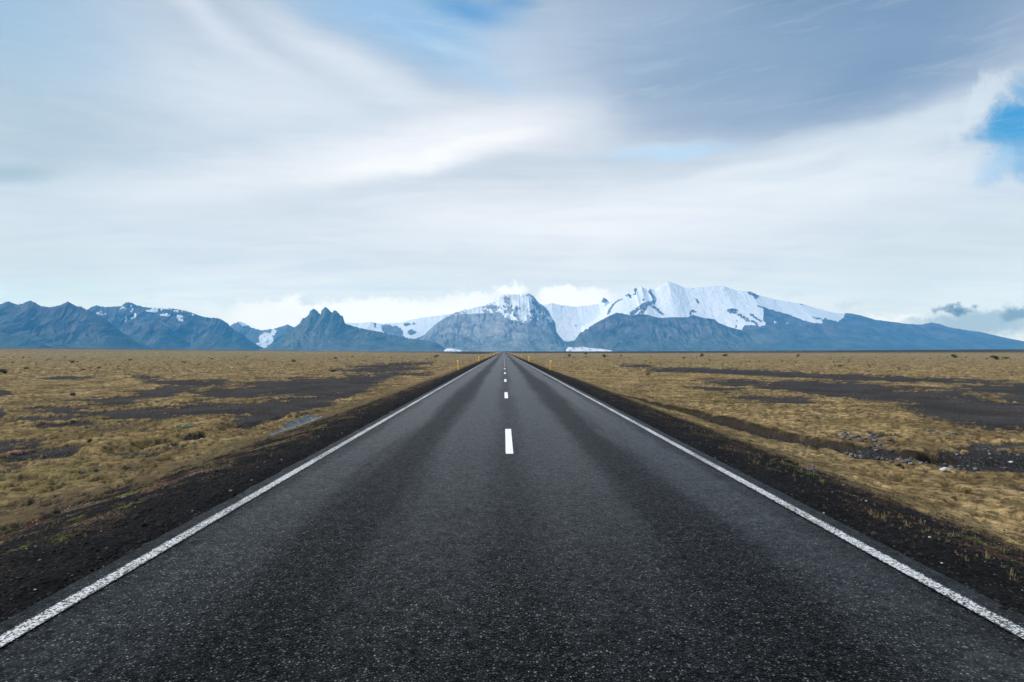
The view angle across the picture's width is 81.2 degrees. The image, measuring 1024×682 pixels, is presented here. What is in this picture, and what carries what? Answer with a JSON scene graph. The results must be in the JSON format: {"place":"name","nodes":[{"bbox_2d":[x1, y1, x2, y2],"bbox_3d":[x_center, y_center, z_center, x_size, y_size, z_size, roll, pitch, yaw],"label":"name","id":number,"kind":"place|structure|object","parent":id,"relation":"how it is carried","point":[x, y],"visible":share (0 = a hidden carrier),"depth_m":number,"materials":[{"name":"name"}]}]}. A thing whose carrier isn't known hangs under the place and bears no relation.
{"place":"outdoors","nodes":[
{"label":"outdoors","id":0,"kind":"place"},
{"bbox_2d":[0,331,54,347],"bbox_3d":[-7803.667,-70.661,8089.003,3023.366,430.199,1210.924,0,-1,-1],"label":"mountain","id":1,"kind":"structure","parent":0,"point":[7,341],"depth_m":8046.80,"materials":[{"name":"stone"}]},
{"bbox_2d":[0,301,152,348],"bbox_3d":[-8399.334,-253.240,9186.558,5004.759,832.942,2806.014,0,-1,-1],"label":"mountain","id":2,"kind":"structure","parent":0,"point":[67,324],"depth_m":9234.15,"materials":[{"name":"stone"}]},
{"bbox_2d":[121,320,189,349],"bbox_3d":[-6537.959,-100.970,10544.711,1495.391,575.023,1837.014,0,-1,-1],"label":"mountain","id":3,"kind":"structure","parent":0,"point":[153,334],"depth_m":10625.70,"materials":[{"name":"blue stone"}]},
{"bbox_2d":[87,302,262,349],"bbox_3d":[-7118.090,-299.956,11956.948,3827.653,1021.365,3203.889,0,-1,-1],"label":"mountain","id":4,"kind":"structure","parent":0,"point":[188,327],"depth_m":12168.68,"materials":[{"name":"blue stone"}]},
{"bbox_2d":[184,330,250,349],"bbox_3d":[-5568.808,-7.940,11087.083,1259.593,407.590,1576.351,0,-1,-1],"label":"mountain","id":5,"kind":"structure","parent":0,"point":[210,340],"depth_m":11023.80,"materials":[{"name":"blue stone"}]},
{"bbox_2d":[230,322,293,347],"bbox_3d":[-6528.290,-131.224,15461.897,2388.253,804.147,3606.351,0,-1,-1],"label":"mountain","id":6,"kind":"structure","parent":0,"point":[265,338],"depth_m":15724.56,"materials":[{"name":"stone"}]},
{"bbox_2d":[260,307,444,350],"bbox_3d":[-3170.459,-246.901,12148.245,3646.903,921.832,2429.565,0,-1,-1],"label":"mountain","id":7,"kind":"structure","parent":0,"point":[326,329],"depth_m":11819.50,"materials":[{"name":"blue stone"}]},
{"bbox_2d":[345,305,485,338],"bbox_3d":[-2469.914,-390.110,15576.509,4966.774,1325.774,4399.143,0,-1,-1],"label":"mountain","id":8,"kind":"structure","parent":0,"point":[416,328],"depth_m":16184.80,"materials":[{"name":"white snow"}]},
{"bbox_2d":[444,348,461,350],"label":"mountain","id":9,"kind":"structure","parent":0,"point":[449,349],"depth_m":11740.20,"materials":[{"name":"white snow"}]},
{"bbox_2d":[428,333,483,350],"bbox_3d":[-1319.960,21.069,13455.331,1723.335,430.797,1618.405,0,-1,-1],"label":"mountain","id":10,"kind":"structure","parent":0,"point":[453,341],"depth_m":13347.44,"materials":[{"name":"stone"}]},
{"bbox_2d":[415,293,564,349],"bbox_3d":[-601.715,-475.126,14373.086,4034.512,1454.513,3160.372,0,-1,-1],"label":"mountain","id":11,"kind":"structure","parent":0,"point":[494,323],"depth_m":14416.43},
{"bbox_2d":[0,351,1023,681],"bbox_3d":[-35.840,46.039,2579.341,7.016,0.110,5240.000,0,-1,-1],"label":"road","id":12,"kind":"structure","parent":0,"point":[440,535],"depth_m":4.55,"materials":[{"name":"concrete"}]},
{"bbox_2d":[505,429,512,453],"bbox_3d":[-0.065,1.947,11.794,0.133,0.001,3.250,0,-1,-1],"label":"line dash","id":13,"kind":"object","parent":12,"relation":"on","point":[508,442],"visible":1,"depth_m":11.54,"materials":[{"name":"paint"}]},
{"bbox_2d":[511,355,1023,638],"bbox_3d":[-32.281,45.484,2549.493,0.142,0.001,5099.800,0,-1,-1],"label":"edge line","id":14,"kind":"object","parent":12,"relation":"on","point":[998,619],"visible":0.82,"depth_m":5.28,"materials":[{"name":"paint"}]},
{"bbox_2d":[0,348,1023,620],"bbox_3d":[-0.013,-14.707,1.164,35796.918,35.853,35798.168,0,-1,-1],"label":"ground","id":15,"kind":"structure","parent":0,"point":[152,388],"depth_m":19.56,"materials":[{"name":"brown plant"}]},
{"bbox_2d":[0,369,7,373],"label":"shrub","id":16,"kind":"object","parent":15,"relation":"on","point":[2,371],"visible":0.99,"depth_m":67.34,"materials":[{"name":"green plant"}]},
{"bbox_2d":[10,451,25,455],"bbox_3d":[-12.455,2.844,15.050,0.363,0.147,0.230,0,-1,-25],"label":"flower clump","id":17,"kind":"object","parent":15,"relation":"on","point":[16,453],"visible":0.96,"depth_m":15.06,"materials":[{"name":"purple plant"}]},
{"bbox_2d":[171,424,195,429],"bbox_3d":[-10.714,2.792,19.463,0.557,0.143,0.634,-1,-1,38],"label":"herb","id":18,"kind":"object","parent":15,"relation":"on","point":[184,426],"visible":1,"depth_m":19.44,"materials":[{"name":"green plant"}]},
{"bbox_2d":[269,414,322,435],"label":"puddle","id":19,"kind":"object","parent":15,"relation":"on","point":[298,421],"visible":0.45,"depth_m":18.86,"materials":[{"name":"liquid"}]},
{"bbox_2d":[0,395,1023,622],"bbox_3d":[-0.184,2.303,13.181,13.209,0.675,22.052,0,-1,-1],"label":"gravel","id":20,"kind":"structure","parent":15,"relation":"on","point":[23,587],"depth_m":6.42,"materials":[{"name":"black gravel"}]},
{"bbox_2d":[804,467,814,476],"bbox_3d":[4.593,2.028,9.180,0.138,0.178,0.152,0,-1,-22],"label":"flower clump","id":21,"kind":"object","parent":15,"relation":"on","point":[811,473],"visible":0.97,"depth_m":9.20,"materials":[{"name":"purple plant"}]},
{"bbox_2d":[960,450,969,454],"bbox_3d":[11.451,2.815,15.137,0.202,0.117,0.240,0,-1,26],"label":"moss mound","id":22,"kind":"object","parent":15,"relation":"on","point":[965,452],"visible":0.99,"depth_m":15.04,"materials":[{"name":"plant"}]},
{"bbox_2d":[963,487,971,493],"bbox_3d":[7.976,2.626,10.444,0.116,0.143,0.148,1,-1,-28],"label":"shrub","id":23,"kind":"object","parent":15,"relation":"on","point":[966,491],"visible":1,"depth_m":10.44,"materials":[{"name":"green plant"}]},
{"bbox_2d":[0,0,1023,340],"label":"sky","id":24,"kind":"structure","parent":0,"point":[262,165],"materials":[{"name":"white"}]},
{"bbox_2d":[483,323,563,350],"bbox_3d":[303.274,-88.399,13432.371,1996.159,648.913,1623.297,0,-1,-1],"label":"mountain","id":25,"kind":"structure","parent":0,"point":[528,337],"depth_m":13169.22,"materials":[{"name":"stone"}]},
{"bbox_2d":[543,298,609,341],"bbox_3d":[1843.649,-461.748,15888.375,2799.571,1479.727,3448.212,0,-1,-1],"label":"glacier","id":26,"kind":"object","parent":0,"point":[571,322],"depth_m":16056.70,"materials":[{"name":"white snow"}]},
{"bbox_2d":[565,347,610,350],"bbox_3d":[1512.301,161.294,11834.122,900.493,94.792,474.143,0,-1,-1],"label":"mountain","id":27,"kind":"structure","parent":0,"point":[580,349],"depth_m":11754.40,"materials":[{"name":"white snow"}]},
{"bbox_2d":[563,313,773,350],"bbox_3d":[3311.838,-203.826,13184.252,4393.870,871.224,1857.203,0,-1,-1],"label":"mountain","id":28,"kind":"structure","parent":0,"point":[626,332],"depth_m":12990.65,"materials":[{"name":"blue stone"}]},
{"bbox_2d":[582,281,1023,350],"bbox_3d":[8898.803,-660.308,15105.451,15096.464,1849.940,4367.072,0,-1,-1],"label":"mountain","id":29,"kind":"structure","parent":0,"point":[770,323],"depth_m":14944.99,"materials":[{"name":"white snow"}]}
]}

